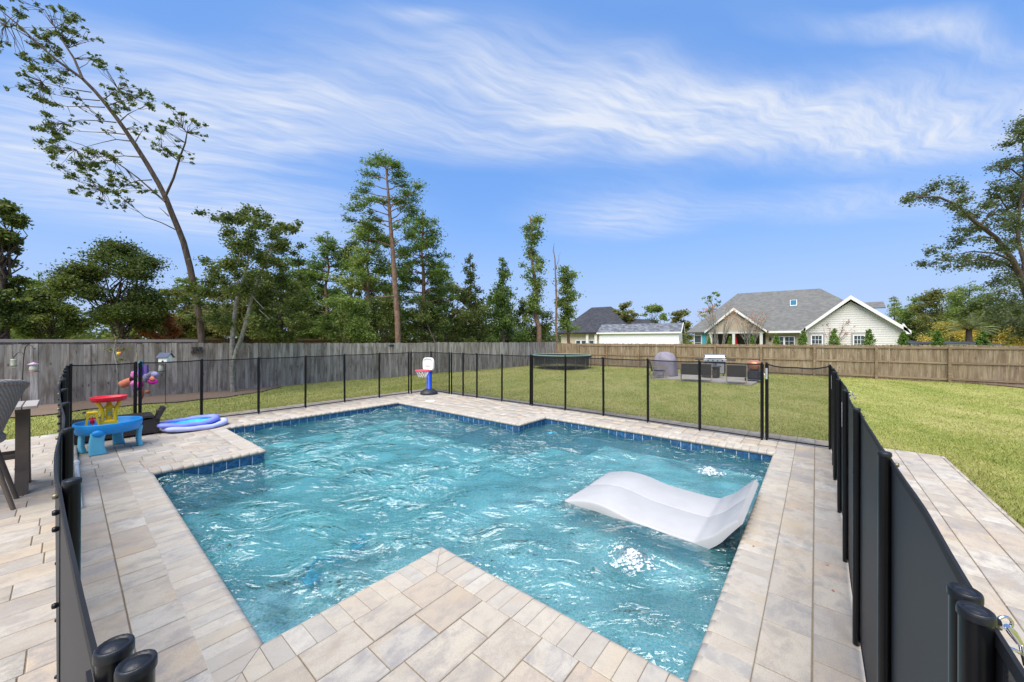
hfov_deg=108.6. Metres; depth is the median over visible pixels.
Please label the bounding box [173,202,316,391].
lichen oak
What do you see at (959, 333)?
shrub
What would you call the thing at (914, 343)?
dark shed
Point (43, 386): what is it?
picket fence
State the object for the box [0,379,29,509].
wicker bar chair
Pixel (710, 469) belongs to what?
foam
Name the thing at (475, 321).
broadleaf tree
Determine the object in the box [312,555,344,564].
toy fish
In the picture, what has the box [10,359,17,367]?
bird feeder
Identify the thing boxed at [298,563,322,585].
toy fish
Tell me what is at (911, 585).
fence section
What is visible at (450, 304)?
broadleaf tree
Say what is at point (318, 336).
broadleaf tree
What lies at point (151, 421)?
lounge chair
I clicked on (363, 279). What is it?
broadleaf tree
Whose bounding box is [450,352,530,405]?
fence section
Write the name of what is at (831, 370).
fence section
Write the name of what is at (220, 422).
pool float
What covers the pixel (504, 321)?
broadleaf tree
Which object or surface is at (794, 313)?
cream house
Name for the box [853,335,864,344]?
window
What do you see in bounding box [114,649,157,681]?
fence post
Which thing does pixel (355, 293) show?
broadleaf tree
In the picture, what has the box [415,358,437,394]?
toy basketball hoop
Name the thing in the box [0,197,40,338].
broadleaf tree
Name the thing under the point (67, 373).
fence section
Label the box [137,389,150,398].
arm float
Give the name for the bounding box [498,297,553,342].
broadleaf tree
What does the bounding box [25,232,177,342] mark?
broadleaf tree
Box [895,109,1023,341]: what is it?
live oak
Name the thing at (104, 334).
woods
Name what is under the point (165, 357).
birdhouse
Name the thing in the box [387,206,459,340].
broadleaf tree
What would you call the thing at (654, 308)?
broadleaf tree
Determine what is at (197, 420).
pool float
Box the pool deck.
[0,389,1023,681]
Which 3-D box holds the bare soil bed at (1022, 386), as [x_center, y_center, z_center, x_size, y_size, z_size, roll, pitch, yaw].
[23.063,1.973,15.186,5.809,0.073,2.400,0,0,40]
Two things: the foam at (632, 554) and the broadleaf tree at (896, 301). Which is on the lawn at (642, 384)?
the broadleaf tree at (896, 301)
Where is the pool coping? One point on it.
(231, 644)
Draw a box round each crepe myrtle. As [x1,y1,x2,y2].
[697,299,739,343]
[733,310,772,344]
[810,319,854,343]
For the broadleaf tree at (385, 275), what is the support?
on the lawn at (642, 384)
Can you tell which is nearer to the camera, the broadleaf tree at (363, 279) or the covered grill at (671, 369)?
the covered grill at (671, 369)
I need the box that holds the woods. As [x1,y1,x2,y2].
[7,283,1023,345]
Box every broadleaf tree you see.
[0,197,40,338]
[8,283,101,343]
[15,271,64,338]
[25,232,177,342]
[154,287,207,338]
[168,272,209,337]
[181,290,237,342]
[194,281,284,342]
[239,273,324,344]
[277,254,323,338]
[288,267,330,338]
[301,231,360,338]
[311,292,382,350]
[316,219,411,342]
[319,238,378,329]
[352,293,409,342]
[369,236,413,337]
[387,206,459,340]
[405,299,449,342]
[420,259,459,342]
[435,282,472,340]
[445,253,491,342]
[472,257,533,342]
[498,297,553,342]
[518,212,549,341]
[553,265,585,343]
[613,301,645,323]
[640,303,674,322]
[668,309,693,340]
[696,292,720,321]
[885,293,945,341]
[886,296,902,320]
[906,288,971,340]
[923,278,1009,344]
[940,312,997,340]
[952,294,1016,343]
[970,285,1023,340]
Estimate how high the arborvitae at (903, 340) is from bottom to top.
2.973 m
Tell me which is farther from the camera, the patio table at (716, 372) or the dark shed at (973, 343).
the dark shed at (973, 343)
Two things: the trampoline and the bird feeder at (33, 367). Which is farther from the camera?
the trampoline
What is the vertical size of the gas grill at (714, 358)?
1.160 m
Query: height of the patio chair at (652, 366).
0.882 m
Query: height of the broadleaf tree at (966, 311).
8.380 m
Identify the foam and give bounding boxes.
[591,542,659,575]
[694,466,725,476]
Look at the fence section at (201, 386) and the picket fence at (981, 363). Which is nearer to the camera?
the fence section at (201, 386)
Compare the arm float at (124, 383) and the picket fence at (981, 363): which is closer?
the arm float at (124, 383)
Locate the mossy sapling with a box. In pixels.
[102,334,130,394]
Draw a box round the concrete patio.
[649,374,759,385]
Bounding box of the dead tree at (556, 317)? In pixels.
[549,247,561,343]
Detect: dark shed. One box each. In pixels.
[907,341,920,344]
[920,341,968,364]
[959,341,1003,345]
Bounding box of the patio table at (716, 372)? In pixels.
[702,366,720,377]
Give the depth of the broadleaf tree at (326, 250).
26.73 m
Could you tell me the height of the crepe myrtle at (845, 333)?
4.099 m
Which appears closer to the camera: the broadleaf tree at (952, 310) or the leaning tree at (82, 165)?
the leaning tree at (82, 165)
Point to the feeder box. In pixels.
(192, 351)
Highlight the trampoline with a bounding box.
[533,354,591,369]
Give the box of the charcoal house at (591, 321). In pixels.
[558,307,651,343]
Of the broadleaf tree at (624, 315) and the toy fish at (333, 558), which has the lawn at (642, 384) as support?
the broadleaf tree at (624, 315)
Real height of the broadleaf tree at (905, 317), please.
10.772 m
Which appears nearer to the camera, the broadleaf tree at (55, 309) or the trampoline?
the broadleaf tree at (55, 309)
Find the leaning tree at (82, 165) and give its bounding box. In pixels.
[0,0,208,342]
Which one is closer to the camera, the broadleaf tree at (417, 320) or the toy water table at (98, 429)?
the toy water table at (98, 429)
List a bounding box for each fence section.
[51,379,134,681]
[59,361,136,426]
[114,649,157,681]
[138,351,409,416]
[410,351,449,393]
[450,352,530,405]
[531,355,763,439]
[765,362,836,464]
[833,372,1002,681]
[955,600,1023,681]
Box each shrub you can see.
[126,310,184,342]
[915,319,994,341]
[990,326,1023,353]
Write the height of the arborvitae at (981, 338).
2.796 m
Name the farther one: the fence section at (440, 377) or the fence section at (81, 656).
the fence section at (440, 377)
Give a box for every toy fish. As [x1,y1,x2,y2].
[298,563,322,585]
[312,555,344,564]
[350,535,369,551]
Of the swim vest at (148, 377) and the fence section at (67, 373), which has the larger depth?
the swim vest at (148, 377)
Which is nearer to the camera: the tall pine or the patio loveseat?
the patio loveseat
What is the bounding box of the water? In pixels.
[159,408,769,652]
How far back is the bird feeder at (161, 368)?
10.50 m
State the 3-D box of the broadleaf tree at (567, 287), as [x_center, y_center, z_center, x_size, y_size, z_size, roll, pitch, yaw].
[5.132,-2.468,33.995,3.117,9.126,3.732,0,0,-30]
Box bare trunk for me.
[411,290,435,342]
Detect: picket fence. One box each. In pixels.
[0,342,555,404]
[556,343,1023,384]
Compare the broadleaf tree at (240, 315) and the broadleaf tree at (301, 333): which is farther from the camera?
the broadleaf tree at (301, 333)
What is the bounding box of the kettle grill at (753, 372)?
[745,359,764,380]
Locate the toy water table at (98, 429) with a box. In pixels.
[72,395,142,456]
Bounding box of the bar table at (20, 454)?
[2,400,39,495]
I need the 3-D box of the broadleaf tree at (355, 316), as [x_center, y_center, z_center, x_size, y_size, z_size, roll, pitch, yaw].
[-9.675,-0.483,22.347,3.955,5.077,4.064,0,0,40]
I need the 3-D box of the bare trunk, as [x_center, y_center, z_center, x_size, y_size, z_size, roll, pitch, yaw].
[-5.995,-0.666,24.982,1.776,5.687,0.117,0,0,-1]
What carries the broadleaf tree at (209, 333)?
on the lawn at (642, 384)
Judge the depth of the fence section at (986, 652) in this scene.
0.46 m
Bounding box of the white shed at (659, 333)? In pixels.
[596,323,684,352]
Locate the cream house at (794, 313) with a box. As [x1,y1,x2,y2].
[686,289,910,352]
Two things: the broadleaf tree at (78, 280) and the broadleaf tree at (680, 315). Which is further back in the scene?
the broadleaf tree at (680, 315)
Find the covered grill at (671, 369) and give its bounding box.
[653,352,677,375]
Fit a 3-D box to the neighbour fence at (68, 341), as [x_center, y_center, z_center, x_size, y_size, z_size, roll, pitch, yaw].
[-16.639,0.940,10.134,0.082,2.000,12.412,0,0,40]
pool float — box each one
[157,414,219,427]
[161,417,227,431]
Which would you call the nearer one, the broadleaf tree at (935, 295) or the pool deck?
the pool deck
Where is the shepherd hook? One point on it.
(23, 361)
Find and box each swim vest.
[130,361,143,390]
[143,365,158,384]
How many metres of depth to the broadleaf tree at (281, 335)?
20.18 m
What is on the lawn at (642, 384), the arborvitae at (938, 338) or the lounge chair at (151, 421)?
the arborvitae at (938, 338)
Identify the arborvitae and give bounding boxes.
[749,335,755,344]
[772,334,780,344]
[797,330,808,344]
[826,328,840,355]
[860,328,877,356]
[895,330,908,359]
[930,330,945,345]
[974,331,990,345]
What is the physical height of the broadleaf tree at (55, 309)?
5.243 m
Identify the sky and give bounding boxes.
[0,0,1023,341]
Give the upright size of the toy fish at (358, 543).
0.012 m
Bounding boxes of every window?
[694,335,701,343]
[774,336,794,344]
[811,335,822,344]
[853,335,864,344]
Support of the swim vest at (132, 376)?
hanging from the fence section at (201, 386)
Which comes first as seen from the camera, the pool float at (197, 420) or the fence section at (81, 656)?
the fence section at (81, 656)
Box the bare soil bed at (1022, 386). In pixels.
[978,383,1023,387]
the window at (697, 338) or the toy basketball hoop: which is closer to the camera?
the toy basketball hoop
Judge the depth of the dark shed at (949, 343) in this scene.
31.00 m
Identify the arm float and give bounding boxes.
[118,377,132,387]
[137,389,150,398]
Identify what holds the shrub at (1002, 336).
on the lawn at (642, 384)
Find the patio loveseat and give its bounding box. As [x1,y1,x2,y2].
[680,363,712,382]
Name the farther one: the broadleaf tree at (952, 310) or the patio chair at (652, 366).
the broadleaf tree at (952, 310)
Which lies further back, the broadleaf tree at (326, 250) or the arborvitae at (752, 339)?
the arborvitae at (752, 339)
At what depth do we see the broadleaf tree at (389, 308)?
24.12 m
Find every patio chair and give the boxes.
[649,361,666,377]
[726,364,747,384]
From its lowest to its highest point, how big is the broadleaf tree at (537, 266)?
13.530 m
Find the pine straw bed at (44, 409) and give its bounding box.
[10,385,279,416]
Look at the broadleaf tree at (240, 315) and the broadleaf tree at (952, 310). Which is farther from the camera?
the broadleaf tree at (952, 310)
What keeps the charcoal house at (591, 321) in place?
on the lawn at (642, 384)
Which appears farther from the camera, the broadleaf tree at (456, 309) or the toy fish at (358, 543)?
the broadleaf tree at (456, 309)
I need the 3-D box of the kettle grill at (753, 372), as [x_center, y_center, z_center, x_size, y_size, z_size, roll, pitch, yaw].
[11.681,1.390,17.618,0.852,1.050,0.729,0,0,40]
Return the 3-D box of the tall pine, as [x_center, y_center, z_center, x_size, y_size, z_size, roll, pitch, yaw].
[-7.845,-4.943,23.361,5.588,14.238,4.563,0,0,10]
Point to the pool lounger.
(704, 524)
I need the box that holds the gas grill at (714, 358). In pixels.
[695,354,735,375]
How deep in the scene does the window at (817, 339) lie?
35.35 m
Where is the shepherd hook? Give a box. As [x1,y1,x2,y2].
[12,345,34,400]
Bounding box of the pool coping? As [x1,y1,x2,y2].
[124,400,793,681]
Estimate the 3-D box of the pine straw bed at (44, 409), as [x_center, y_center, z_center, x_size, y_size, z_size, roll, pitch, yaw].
[-13.538,1.855,9.054,3.195,0.114,14.700,0,0,40]
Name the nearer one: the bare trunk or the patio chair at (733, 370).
the patio chair at (733, 370)
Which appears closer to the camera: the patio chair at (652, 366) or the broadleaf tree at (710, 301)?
the patio chair at (652, 366)
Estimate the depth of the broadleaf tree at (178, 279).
24.68 m
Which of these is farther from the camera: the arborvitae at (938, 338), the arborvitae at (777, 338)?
the arborvitae at (777, 338)
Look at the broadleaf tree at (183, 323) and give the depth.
23.07 m
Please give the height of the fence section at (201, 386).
1.235 m
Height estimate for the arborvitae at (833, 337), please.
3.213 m
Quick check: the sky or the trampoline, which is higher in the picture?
the sky
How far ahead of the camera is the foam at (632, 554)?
2.78 m
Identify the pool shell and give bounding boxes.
[155,404,771,681]
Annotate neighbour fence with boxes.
[0,339,197,389]
[166,338,443,371]
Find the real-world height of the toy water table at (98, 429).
0.750 m
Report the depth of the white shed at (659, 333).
42.78 m
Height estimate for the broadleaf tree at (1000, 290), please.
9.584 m
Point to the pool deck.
(436, 627)
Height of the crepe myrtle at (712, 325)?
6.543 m
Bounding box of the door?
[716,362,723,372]
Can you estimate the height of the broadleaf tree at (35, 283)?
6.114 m
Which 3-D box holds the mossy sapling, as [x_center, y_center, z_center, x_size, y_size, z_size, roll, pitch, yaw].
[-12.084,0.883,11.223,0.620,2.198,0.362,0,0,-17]
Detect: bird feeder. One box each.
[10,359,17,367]
[27,349,39,371]
[157,364,163,371]
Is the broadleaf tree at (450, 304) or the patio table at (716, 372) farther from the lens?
the broadleaf tree at (450, 304)
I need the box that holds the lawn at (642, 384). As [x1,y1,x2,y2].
[4,342,1023,524]
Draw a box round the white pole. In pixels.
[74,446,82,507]
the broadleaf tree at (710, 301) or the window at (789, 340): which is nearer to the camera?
the window at (789, 340)
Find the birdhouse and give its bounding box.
[156,344,174,403]
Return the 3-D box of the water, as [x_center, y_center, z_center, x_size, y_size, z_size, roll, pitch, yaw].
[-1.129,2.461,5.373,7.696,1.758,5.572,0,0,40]
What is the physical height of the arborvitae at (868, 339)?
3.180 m
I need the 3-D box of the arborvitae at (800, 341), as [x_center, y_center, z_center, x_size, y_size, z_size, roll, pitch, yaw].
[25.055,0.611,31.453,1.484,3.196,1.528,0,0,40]
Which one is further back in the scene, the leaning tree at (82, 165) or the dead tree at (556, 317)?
the dead tree at (556, 317)
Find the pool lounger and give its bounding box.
[560,471,758,571]
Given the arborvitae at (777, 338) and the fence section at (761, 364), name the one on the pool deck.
the fence section at (761, 364)
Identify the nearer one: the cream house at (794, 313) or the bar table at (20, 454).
the bar table at (20, 454)
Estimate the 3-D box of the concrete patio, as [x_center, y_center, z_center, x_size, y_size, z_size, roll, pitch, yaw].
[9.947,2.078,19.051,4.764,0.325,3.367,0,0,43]
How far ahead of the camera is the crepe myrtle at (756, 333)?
38.79 m
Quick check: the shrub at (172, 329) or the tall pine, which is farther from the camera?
the tall pine
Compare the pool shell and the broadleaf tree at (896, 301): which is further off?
the broadleaf tree at (896, 301)
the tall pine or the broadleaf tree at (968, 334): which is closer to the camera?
the tall pine
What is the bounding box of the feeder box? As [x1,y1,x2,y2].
[191,347,202,352]
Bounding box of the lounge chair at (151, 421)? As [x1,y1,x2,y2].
[71,405,165,444]
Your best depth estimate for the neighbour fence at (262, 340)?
24.42 m
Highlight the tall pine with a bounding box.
[335,149,429,342]

